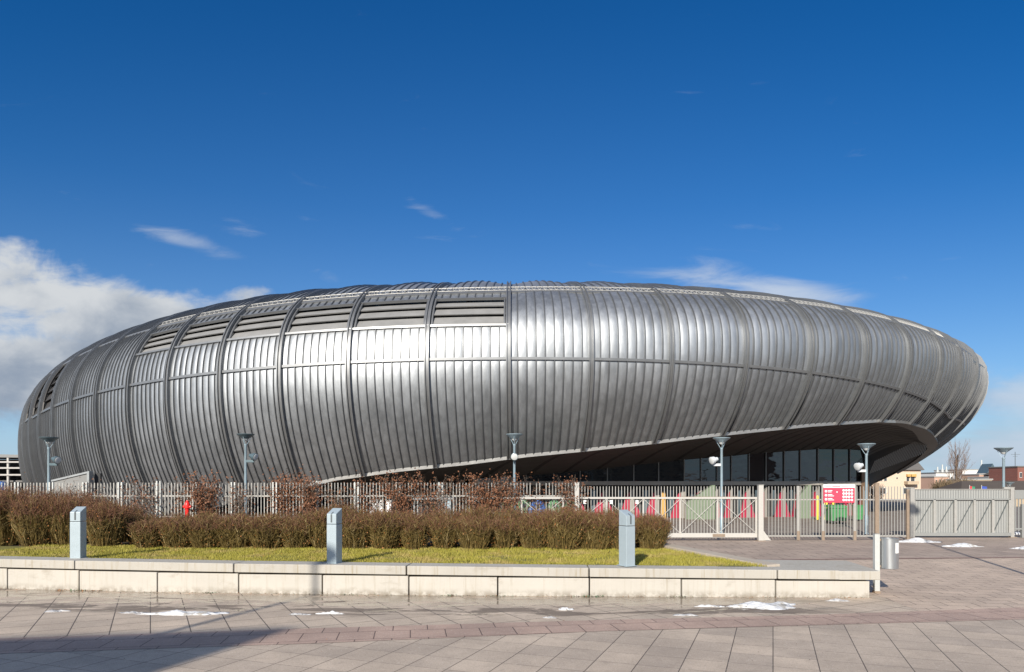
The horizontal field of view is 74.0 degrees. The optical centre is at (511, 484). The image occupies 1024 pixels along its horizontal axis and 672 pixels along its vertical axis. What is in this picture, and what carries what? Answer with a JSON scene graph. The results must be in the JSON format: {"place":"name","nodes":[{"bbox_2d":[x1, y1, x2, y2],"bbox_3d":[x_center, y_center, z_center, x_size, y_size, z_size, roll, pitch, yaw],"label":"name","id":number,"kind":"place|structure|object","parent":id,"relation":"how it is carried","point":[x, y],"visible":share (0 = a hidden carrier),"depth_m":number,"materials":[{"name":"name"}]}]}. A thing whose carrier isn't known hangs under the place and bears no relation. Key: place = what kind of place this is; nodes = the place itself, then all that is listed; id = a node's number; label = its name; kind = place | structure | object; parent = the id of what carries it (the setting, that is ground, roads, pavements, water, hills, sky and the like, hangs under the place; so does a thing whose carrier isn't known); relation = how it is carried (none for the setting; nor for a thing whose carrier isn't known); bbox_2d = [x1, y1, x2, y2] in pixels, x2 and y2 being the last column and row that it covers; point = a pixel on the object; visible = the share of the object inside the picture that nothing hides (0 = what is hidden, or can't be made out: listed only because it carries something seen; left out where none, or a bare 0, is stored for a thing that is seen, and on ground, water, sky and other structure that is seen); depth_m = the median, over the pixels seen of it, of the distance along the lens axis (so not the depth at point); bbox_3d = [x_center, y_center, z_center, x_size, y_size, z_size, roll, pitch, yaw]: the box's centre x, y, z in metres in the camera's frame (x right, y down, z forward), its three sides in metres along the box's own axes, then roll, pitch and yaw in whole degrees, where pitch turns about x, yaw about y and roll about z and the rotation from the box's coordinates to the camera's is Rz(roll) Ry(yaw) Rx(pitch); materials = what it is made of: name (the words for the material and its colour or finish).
{"place":"outdoors","nodes":[
{"label":"outdoors","id":0,"kind":"place"},
{"bbox_2d":[0,517,766,566],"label":"lawn","id":1,"kind":"structure","parent":0,"point":[4,547],"depth_m":17.93,"materials":[{"name":"green plant"}]},
{"bbox_2d":[0,485,38,545],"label":"tall shrub","id":2,"kind":"object","parent":1,"relation":"on","point":[6,536],"visible":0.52,"depth_m":20.66,"materials":[{"name":"orange plant"}]},
{"bbox_2d":[3,484,54,532],"bbox_3d":[-15.975,0.915,22.328,2.007,1.918,1.944,0,0,-25],"label":"tall shrub","id":3,"kind":"object","parent":1,"relation":"on","point":[34,491],"visible":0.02,"depth_m":22.28,"materials":[{"name":"orange plant"}]},
{"bbox_2d":[1,494,67,546],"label":"tall shrub","id":4,"kind":"object","parent":1,"relation":"on","point":[29,521],"visible":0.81,"depth_m":20.31,"materials":[{"name":"orange plant"}]},
{"bbox_2d":[35,485,93,503],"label":"tall shrub","id":5,"kind":"object","parent":1,"relation":"on","point":[62,493],"visible":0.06,"depth_m":22.53,"materials":[{"name":"orange plant"}]},
{"bbox_2d":[36,492,93,545],"bbox_3d":[-13.728,1.046,20.927,1.784,1.668,1.599,0,0,16],"label":"tall shrub","id":6,"kind":"object","parent":1,"relation":"on","point":[60,533],"visible":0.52,"depth_m":20.50,"materials":[{"name":"orange plant"}]},
{"bbox_2d":[64,476,105,499],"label":"hedge plant","id":7,"kind":"object","parent":1,"relation":"on","point":[87,489],"visible":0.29,"depth_m":30.56,"materials":[{"name":"brown plant"}]},
{"bbox_2d":[74,492,124,541],"bbox_3d":[-13.626,1.041,22.367,1.759,1.680,1.703,0,0,-34],"label":"tall shrub","id":8,"kind":"object","parent":1,"relation":"on","point":[98,499],"visible":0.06,"depth_m":22.26,"materials":[{"name":"orange plant"}]},
{"bbox_2d":[82,500,133,546],"bbox_3d":[-12.314,1.119,20.509,1.555,1.534,1.606,0,0,-40],"label":"tall shrub","id":9,"kind":"object","parent":1,"relation":"on","point":[101,525],"visible":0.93,"depth_m":20.22,"materials":[{"name":"orange plant"}]},
{"bbox_2d":[112,501,148,541],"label":"tall shrub","id":10,"kind":"object","parent":1,"relation":"on","point":[137,511],"visible":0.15,"depth_m":22.31,"materials":[{"name":"orange plant"}]},
{"bbox_2d":[115,476,164,516],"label":"hedge plant","id":11,"kind":"object","parent":1,"relation":"on","point":[142,496],"visible":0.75,"depth_m":30.67,"materials":[{"name":"brown plant"}]},
{"bbox_2d":[122,509,160,544],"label":"hedge shrub","id":12,"kind":"object","parent":1,"relation":"on","point":[134,517],"visible":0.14,"depth_m":21.11,"materials":[{"name":"orange plant"}]},
{"bbox_2d":[124,516,164,548],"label":"hedge shrub","id":13,"kind":"object","parent":1,"relation":"on","point":[143,535],"visible":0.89,"depth_m":19.71,"materials":[{"name":"orange plant"}]},
{"bbox_2d":[152,511,194,541],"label":"hedge shrub","id":14,"kind":"object","parent":1,"relation":"on","point":[165,516],"visible":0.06,"depth_m":21.22,"materials":[{"name":"orange plant"}]},
{"bbox_2d":[154,514,202,547],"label":"hedge shrub","id":15,"kind":"object","parent":1,"relation":"on","point":[173,535],"visible":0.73,"depth_m":19.77,"materials":[{"name":"orange plant"}]},
{"bbox_2d":[163,476,194,514],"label":"hedge plant","id":16,"kind":"object","parent":1,"relation":"on","point":[179,505],"visible":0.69,"depth_m":31.06,"materials":[{"name":"brown plant"}]},
{"bbox_2d":[178,512,225,548],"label":"hedge shrub","id":17,"kind":"object","parent":1,"relation":"on","point":[200,534],"visible":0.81,"depth_m":19.75,"materials":[{"name":"orange plant"}]},
{"bbox_2d":[183,469,226,514],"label":"hedge plant","id":18,"kind":"object","parent":1,"relation":"on","point":[206,503],"visible":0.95,"depth_m":30.59,"materials":[{"name":"brown plant"}]},
{"bbox_2d":[183,507,232,521],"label":"hedge shrub","id":19,"kind":"object","parent":1,"relation":"on","point":[207,514],"visible":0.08,"depth_m":21.27,"materials":[{"name":"orange plant"}]},
{"bbox_2d":[204,512,267,548],"bbox_3d":[-8.086,1.337,20.059,1.801,1.127,1.532,0,0,-34],"label":"hedge shrub","id":20,"kind":"object","parent":1,"relation":"on","point":[234,535],"visible":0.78,"depth_m":19.75,"materials":[{"name":"orange plant"}]},
{"bbox_2d":[222,476,256,516],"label":"hedge plant","id":21,"kind":"object","parent":1,"relation":"on","point":[240,508],"visible":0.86,"depth_m":30.64,"materials":[{"name":"brown plant"}]},
{"bbox_2d":[239,514,288,548],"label":"hedge shrub","id":22,"kind":"object","parent":1,"relation":"on","point":[264,533],"visible":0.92,"depth_m":19.67,"materials":[{"name":"orange plant"}]},
{"bbox_2d":[255,508,296,544],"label":"hedge shrub","id":23,"kind":"object","parent":1,"relation":"on","point":[280,514],"visible":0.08,"depth_m":21.07,"materials":[{"name":"orange plant"}]},
{"bbox_2d":[261,464,310,516],"bbox_3d":[-10.313,0.326,31.073,2.365,2.541,1.314,0,0,0],"label":"hedge plant","id":24,"kind":"object","parent":1,"relation":"on","point":[281,491],"visible":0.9,"depth_m":30.99,"materials":[{"name":"brown plant"}]},
{"bbox_2d":[276,515,313,548],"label":"hedge shrub","id":25,"kind":"object","parent":1,"relation":"on","point":[294,534],"visible":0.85,"depth_m":19.76,"materials":[{"name":"orange plant"}]},
{"bbox_2d":[289,508,326,546],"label":"hedge shrub","id":26,"kind":"object","parent":1,"relation":"on","point":[298,515],"visible":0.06,"depth_m":20.91,"materials":[{"name":"orange plant"}]},
{"bbox_2d":[294,471,324,514],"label":"hedge plant","id":27,"kind":"object","parent":1,"relation":"on","point":[312,495],"visible":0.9,"depth_m":30.64,"materials":[{"name":"brown plant"}]},
{"bbox_2d":[300,503,349,548],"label":"hedge shrub","id":28,"kind":"object","parent":1,"relation":"on","point":[318,524],"visible":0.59,"depth_m":19.81,"materials":[{"name":"orange plant"}]},
{"bbox_2d":[319,480,362,507],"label":"hedge plant","id":29,"kind":"object","parent":1,"relation":"on","point":[330,492],"visible":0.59,"depth_m":30.65,"materials":[{"name":"brown plant"}]},
{"bbox_2d":[319,500,366,525],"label":"hedge shrub","id":30,"kind":"object","parent":1,"relation":"on","point":[352,508],"visible":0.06,"depth_m":21.31,"materials":[{"name":"orange plant"}]},
{"bbox_2d":[340,510,373,549],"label":"hedge shrub","id":31,"kind":"object","parent":1,"relation":"on","point":[354,534],"visible":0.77,"depth_m":19.78,"materials":[{"name":"orange plant"}]},
{"bbox_2d":[349,470,391,512],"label":"hedge plant","id":32,"kind":"object","parent":1,"relation":"on","point":[369,502],"visible":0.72,"depth_m":31.04,"materials":[{"name":"brown plant"}]},
{"bbox_2d":[363,507,408,549],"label":"hedge shrub","id":33,"kind":"object","parent":1,"relation":"on","point":[384,532],"visible":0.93,"depth_m":19.70,"materials":[{"name":"orange plant"}]},
{"bbox_2d":[376,468,425,515],"bbox_3d":[-4.981,0.457,30.663,2.270,2.472,1.224,0,0,0],"label":"hedge plant","id":34,"kind":"object","parent":1,"relation":"on","point":[400,503],"visible":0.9,"depth_m":30.57,"materials":[{"name":"brown plant"}]},
{"bbox_2d":[397,505,429,545],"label":"hedge shrub","id":35,"kind":"object","parent":1,"relation":"on","point":[413,514],"visible":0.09,"depth_m":21.09,"materials":[{"name":"orange plant"}]},
{"bbox_2d":[394,513,434,548],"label":"hedge shrub","id":36,"kind":"object","parent":1,"relation":"on","point":[413,532],"visible":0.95,"depth_m":19.79,"materials":[{"name":"orange plant"}]},
{"bbox_2d":[411,471,457,515],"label":"hedge plant","id":37,"kind":"object","parent":1,"relation":"on","point":[432,502],"visible":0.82,"depth_m":30.69,"materials":[{"name":"brown plant"}]},
{"bbox_2d":[419,506,465,544],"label":"hedge shrub","id":38,"kind":"object","parent":1,"relation":"on","point":[455,512],"visible":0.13,"depth_m":21.09,"materials":[{"name":"orange plant"}]},
{"bbox_2d":[425,512,460,548],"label":"hedge shrub","id":39,"kind":"object","parent":1,"relation":"on","point":[443,535],"visible":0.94,"depth_m":19.88,"materials":[{"name":"orange plant"}]},
{"bbox_2d":[444,471,476,511],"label":"hedge plant","id":40,"kind":"object","parent":1,"relation":"on","point":[464,498],"visible":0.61,"depth_m":31.04,"materials":[{"name":"brown plant"}]},
{"bbox_2d":[451,514,497,549],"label":"hedge shrub","id":41,"kind":"object","parent":1,"relation":"on","point":[476,533],"visible":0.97,"depth_m":19.72,"materials":[{"name":"orange plant"}]},
{"bbox_2d":[451,504,501,546],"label":"hedge shrub","id":42,"kind":"object","parent":1,"relation":"on","point":[477,512],"visible":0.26,"depth_m":20.93,"materials":[{"name":"orange plant"}]},
{"bbox_2d":[461,471,508,512],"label":"hedge plant","id":43,"kind":"object","parent":1,"relation":"on","point":[486,501],"visible":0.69,"depth_m":30.58,"materials":[{"name":"brown plant"}]},
{"bbox_2d":[484,514,527,548],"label":"hedge shrub","id":44,"kind":"object","parent":1,"relation":"on","point":[505,534],"visible":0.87,"depth_m":19.94,"materials":[{"name":"orange plant"}]},
{"bbox_2d":[490,472,531,515],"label":"hedge plant","id":45,"kind":"object","parent":1,"relation":"on","point":[507,502],"visible":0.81,"depth_m":30.61,"materials":[{"name":"brown plant"}]},
{"bbox_2d":[491,505,536,546],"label":"hedge shrub","id":46,"kind":"object","parent":1,"relation":"on","point":[515,514],"visible":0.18,"depth_m":20.89,"materials":[{"name":"orange plant"}]},
{"bbox_2d":[516,512,549,549],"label":"hedge shrub","id":47,"kind":"object","parent":1,"relation":"on","point":[532,532],"visible":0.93,"depth_m":19.91,"materials":[{"name":"orange plant"}]},
{"bbox_2d":[513,478,557,511],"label":"hedge plant","id":48,"kind":"object","parent":1,"relation":"on","point":[532,500],"visible":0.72,"depth_m":31.08,"materials":[{"name":"brown plant"}]},
{"bbox_2d":[525,501,568,544],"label":"hedge shrub","id":49,"kind":"object","parent":1,"relation":"on","point":[536,511],"visible":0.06,"depth_m":21.01,"materials":[{"name":"orange plant"}]},
{"bbox_2d":[535,505,589,549],"bbox_3d":[1.513,1.221,20.003,1.767,1.428,1.533,0,0,24],"label":"hedge shrub","id":50,"kind":"object","parent":1,"relation":"on","point":[560,530],"visible":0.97,"depth_m":19.71,"materials":[{"name":"orange plant"}]},
{"bbox_2d":[548,475,592,513],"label":"hedge plant","id":51,"kind":"object","parent":1,"relation":"on","point":[571,499],"visible":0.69,"depth_m":30.62,"materials":[{"name":"brown plant"}]},
{"bbox_2d":[573,509,618,549],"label":"hedge shrub","id":52,"kind":"object","parent":1,"relation":"on","point":[598,535],"visible":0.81,"depth_m":19.80,"materials":[{"name":"orange plant"}]},
{"bbox_2d":[594,504,636,546],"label":"hedge shrub","id":53,"kind":"object","parent":1,"relation":"on","point":[610,511],"visible":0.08,"depth_m":21.28,"materials":[{"name":"orange plant"}]},
{"bbox_2d":[607,518,640,549],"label":"hedge shrub","id":54,"kind":"object","parent":1,"relation":"on","point":[615,537],"visible":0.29,"depth_m":19.83,"materials":[{"name":"orange plant"}]},
{"bbox_2d":[635,512,672,548],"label":"hedge shrub","id":55,"kind":"object","parent":1,"relation":"on","point":[653,533],"visible":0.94,"depth_m":20.05,"materials":[{"name":"orange plant"}]},
{"bbox_2d":[413,497,455,515],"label":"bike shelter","id":56,"kind":"object","parent":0,"point":[449,504],"visible":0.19,"depth_m":40.04,"materials":[{"name":"metal"}]},
{"bbox_2d":[0,589,917,637],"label":"pavement strip","id":57,"kind":"object","parent":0,"point":[89,613],"visible":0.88,"depth_m":13.84,"materials":[{"name":"concrete"}]},
{"bbox_2d":[140,610,229,615],"bbox_3d":[-6.449,2.508,13.315,1.907,0.103,0.310,0,0,-4],"label":"snow heap","id":58,"kind":"object","parent":57,"relation":"on","point":[177,612],"visible":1,"depth_m":13.29,"materials":[{"name":"snow"}]},
{"bbox_2d":[0,556,879,597],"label":"seat wall","id":59,"kind":"structure","parent":57,"relation":"on","point":[815,579],"depth_m":15.64,"materials":[{"name":"concrete"}]},
{"bbox_2d":[70,507,88,557],"bbox_3d":[-10.779,1.199,16.900,0.305,1.288,0.360,0,0,-6],"label":"bollard light","id":60,"kind":"object","parent":59,"relation":"on","point":[78,535],"visible":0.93,"depth_m":16.76,"materials":[{"name":"metal"}]},
{"bbox_2d":[325,508,342,563],"bbox_3d":[-4.203,1.216,16.100,0.305,1.301,0.360,0,0,13],"label":"bollard light","id":61,"kind":"object","parent":59,"relation":"on","point":[334,536],"visible":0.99,"depth_m":15.97,"materials":[{"name":"metal"}]},
{"bbox_2d":[619,510,635,566],"bbox_3d":[2.665,1.237,15.770,0.305,1.292,0.360,0,0,-26],"label":"bollard light","id":62,"kind":"object","parent":59,"relation":"on","point":[627,539],"visible":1,"depth_m":15.66,"materials":[{"name":"metal"}]},
{"bbox_2d":[726,601,795,609],"bbox_3d":[5.220,2.499,14.142,1.618,0.121,0.719,0,0,0],"label":"snow heap","id":63,"kind":"object","parent":57,"relation":"on","point":[777,605],"visible":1,"depth_m":14.05,"materials":[{"name":"snow"}]},
{"bbox_2d":[0,497,1019,653],"bbox_3d":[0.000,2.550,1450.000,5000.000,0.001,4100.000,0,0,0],"label":"ground","id":64,"kind":"structure","parent":0,"point":[259,504],"depth_m":78.46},
{"bbox_2d":[0,454,25,492],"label":"parking deck","id":65,"kind":"structure","parent":64,"relation":"on","point":[9,471],"depth_m":99.59,"materials":[{"name":"concrete"}]},
{"bbox_2d":[18,280,988,518],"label":"arena hall","id":66,"kind":"structure","parent":64,"relation":"on","point":[645,388],"depth_m":44.12,"materials":[{"name":"metal"}]},
{"bbox_2d":[921,476,948,488],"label":"brick block","id":67,"kind":"structure","parent":64,"relation":"on","point":[927,480],"depth_m":192.23,"materials":[{"name":"brick"}]},
{"bbox_2d":[921,472,953,478],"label":"flat block","id":68,"kind":"structure","parent":64,"relation":"on","point":[935,474],"depth_m":230.00,"materials":[{"name":"grey tile"}]},
{"bbox_2d":[928,476,953,488],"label":"bush","id":69,"kind":"object","parent":64,"relation":"on","point":[940,483],"visible":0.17,"depth_m":97.61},
{"bbox_2d":[934,469,978,478],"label":"flat block","id":70,"kind":"structure","parent":64,"relation":"on","point":[971,471],"depth_m":240.00,"materials":[{"name":"paint"}]},
{"bbox_2d":[945,439,973,482],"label":"poplar tree","id":71,"kind":"object","parent":64,"relation":"on","point":[955,464],"visible":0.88,"depth_m":104.65,"materials":[{"name":"brown plant"}]},
{"bbox_2d":[936,481,1023,505],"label":"long shed","id":72,"kind":"structure","parent":64,"relation":"on","point":[1018,485],"depth_m":80.91,"materials":[{"name":"brown tile"}]},
{"bbox_2d":[0,619,1023,671],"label":"pavement front","id":73,"kind":"structure","parent":0,"point":[978,646],"depth_m":10.24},
{"bbox_2d":[0,607,1023,652],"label":"pavement band","id":74,"kind":"object","parent":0,"point":[184,639],"visible":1,"depth_m":11.83,"materials":[{"name":"concrete"}]},
{"bbox_2d":[0,0,1023,472],"label":"sky","id":75,"kind":"structure","parent":0,"point":[159,158],"materials":[{"name":"blue"}]},
{"bbox_2d":[178,509,1019,536],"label":"arena yard","id":76,"kind":"structure","parent":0,"point":[700,525],"depth_m":42.14,"materials":[{"name":"concrete"}]},
{"bbox_2d":[39,437,61,493],"bbox_3d":[-23.727,0.060,35.000,1.108,4.979,0.880,0,0,0],"label":"lamp post","id":77,"kind":"object","parent":76,"relation":"on","point":[56,460],"visible":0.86,"depth_m":34.94,"materials":[{"name":"metal"}]},
{"bbox_2d":[51,471,101,499],"bbox_3d":[-24.482,0.902,38.200,2.470,3.296,0.700,0,0,0],"label":"stair housing","id":78,"kind":"object","parent":76,"relation":"on","point":[87,476],"visible":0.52,"depth_m":38.00,"materials":[{"name":"concrete"}]},
{"bbox_2d":[237,433,257,513],"bbox_3d":[-13.598,-0.022,35.000,1.108,5.144,0.880,0,0,0],"label":"lamp post","id":79,"kind":"object","parent":76,"relation":"on","point":[246,437],"visible":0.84,"depth_m":34.94,"materials":[{"name":"metal"}]},
{"bbox_2d":[506,433,522,508],"bbox_3d":[0.123,-0.022,34.953,0.880,5.144,0.974,0,0,0],"label":"lamp post","id":80,"kind":"object","parent":76,"relation":"on","point":[514,437],"visible":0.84,"depth_m":34.88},
{"bbox_2d":[709,437,730,532],"bbox_3d":[10.674,0.071,35.000,1.108,4.959,0.880,0,0,0],"label":"lamp post","id":81,"kind":"object","parent":76,"relation":"on","point":[721,441],"visible":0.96,"depth_m":34.94,"materials":[{"name":"metal"}]},
{"bbox_2d":[824,504,846,523],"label":"refuse container","id":82,"kind":"object","parent":76,"relation":"on","point":[838,513],"visible":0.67,"depth_m":43.54,"materials":[{"name":"green plastic"}]},
{"bbox_2d":[854,443,875,533],"bbox_3d":[18.127,0.225,35.000,1.108,4.650,0.880,0,0,0],"label":"lamp post","id":83,"kind":"object","parent":76,"relation":"on","point":[865,447],"visible":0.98,"depth_m":34.94,"materials":[{"name":"metal"}]},
{"bbox_2d":[994,447,1013,486],"bbox_3d":[26.026,0.301,36.000,0.880,4.498,0.880,0,0,0],"label":"lamp post","id":84,"kind":"object","parent":76,"relation":"on","point":[1003,450],"visible":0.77,"depth_m":35.94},
{"bbox_2d":[587,537,1023,566],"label":"forecourt","id":85,"kind":"structure","parent":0,"point":[838,548],"depth_m":27.45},
{"bbox_2d":[1,481,571,517],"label":"bar fence","id":86,"kind":"object","parent":85,"relation":"on","point":[158,503],"visible":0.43,"depth_m":30.99,"materials":[{"name":"metal"}]},
{"bbox_2d":[574,482,578,509],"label":"gate post","id":87,"kind":"object","parent":85,"relation":"on","point":[576,493],"visible":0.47,"depth_m":30.55,"materials":[{"name":"metal"}]},
{"bbox_2d":[474,486,756,537],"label":"sliding gate","id":88,"kind":"structure","parent":87,"relation":"attached to","point":[717,534],"depth_m":30.81,"materials":[{"name":"metal"}]},
{"bbox_2d":[662,543,779,566],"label":"lawn kerb","id":89,"kind":"structure","parent":85,"relation":"on","point":[708,553],"depth_m":17.95,"materials":[{"name":"concrete"}]},
{"bbox_2d":[755,485,769,540],"bbox_3d":[11.351,1.281,30.650,0.670,2.538,0.360,0,0,0],"label":"gate post","id":90,"kind":"object","parent":85,"relation":"on","point":[762,535],"visible":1,"depth_m":30.54,"materials":[{"name":"metal"}]},
{"bbox_2d":[765,483,905,539],"bbox_3d":[14.771,1.238,30.980,6.419,2.623,0.151,0,0,0],"label":"bar fence","id":91,"kind":"object","parent":85,"relation":"on","point":[823,535],"visible":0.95,"depth_m":30.99,"materials":[{"name":"metal"}]},
{"bbox_2d":[823,484,854,502],"bbox_3d":[14.827,0.410,30.834,1.404,0.834,0.041,0,0,0],"label":"notice board","id":92,"kind":"object","parent":91,"relation":"attached to","point":[838,493],"visible":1,"depth_m":30.82,"materials":[{"name":"plastic"}]},
{"bbox_2d":[903,489,909,539],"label":"gate post","id":93,"kind":"object","parent":85,"relation":"on","point":[907,514],"visible":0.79,"depth_m":31.24,"materials":[{"name":"metal"}]},
{"bbox_2d":[908,488,914,537],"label":"gate post","id":94,"kind":"object","parent":85,"relation":"on","point":[912,512],"visible":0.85,"depth_m":32.42,"materials":[{"name":"metal"}]},
{"bbox_2d":[899,537,940,542],"bbox_3d":[17.836,2.453,30.136,2.151,0.213,0.821,0,0,0],"label":"snow heap","id":95,"kind":"object","parent":85,"relation":"on","point":[917,540],"visible":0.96,"depth_m":29.89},
{"bbox_2d":[938,543,982,546],"bbox_3d":[18.376,2.484,27.919,1.899,0.150,0.762,0,0,-13],"label":"snow heap","id":96,"kind":"object","parent":85,"relation":"on","point":[962,545],"visible":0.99,"depth_m":27.78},
{"bbox_2d":[1002,487,1016,537],"bbox_3d":[23.829,1.336,32.600,0.555,2.427,0.310,0,0,0],"label":"gate post","id":97,"kind":"object","parent":85,"relation":"on","point":[1012,493],"visible":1,"depth_m":32.52,"materials":[{"name":"metal"}]},
{"bbox_2d":[915,489,1010,535],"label":"sheet gate","id":98,"kind":"structure","parent":97,"relation":"attached to","point":[962,512],"depth_m":32.60,"materials":[{"name":"metal"}]},
{"bbox_2d":[1015,490,1023,537],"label":"bar fence","id":99,"kind":"object","parent":85,"relation":"on","point":[1019,494],"visible":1,"depth_m":32.58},
{"bbox_2d":[869,462,923,498],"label":"cream house","id":100,"kind":"structure","parent":0,"point":[910,477],"depth_m":120.00,"materials":[{"name":"paint"}]},
{"bbox_2d":[837,558,1023,610],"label":"pavement plaza","id":101,"kind":"structure","parent":0,"point":[945,584],"depth_m":17.46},
{"bbox_2d":[872,533,898,592],"bbox_3d":[8.757,1.851,15.938,0.568,1.398,0.420,0,0,0],"label":"litter bin","id":102,"kind":"object","parent":101,"relation":"on","point":[885,552],"visible":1,"depth_m":15.84,"materials":[{"name":"metal"}]},
{"bbox_2d":[760,557,1023,559],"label":"edging strip","id":103,"kind":"object","parent":101,"relation":"on","point":[899,558],"visible":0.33,"depth_m":23.31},
{"bbox_2d":[976,464,993,473],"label":"glass roof","id":104,"kind":"structure","parent":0,"point":[983,468],"depth_m":217.39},
{"bbox_2d":[988,452,1023,480],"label":"brick building","id":105,"kind":"structure","parent":0,"point":[1014,473],"depth_m":167.69,"materials":[{"name":"red brick"}]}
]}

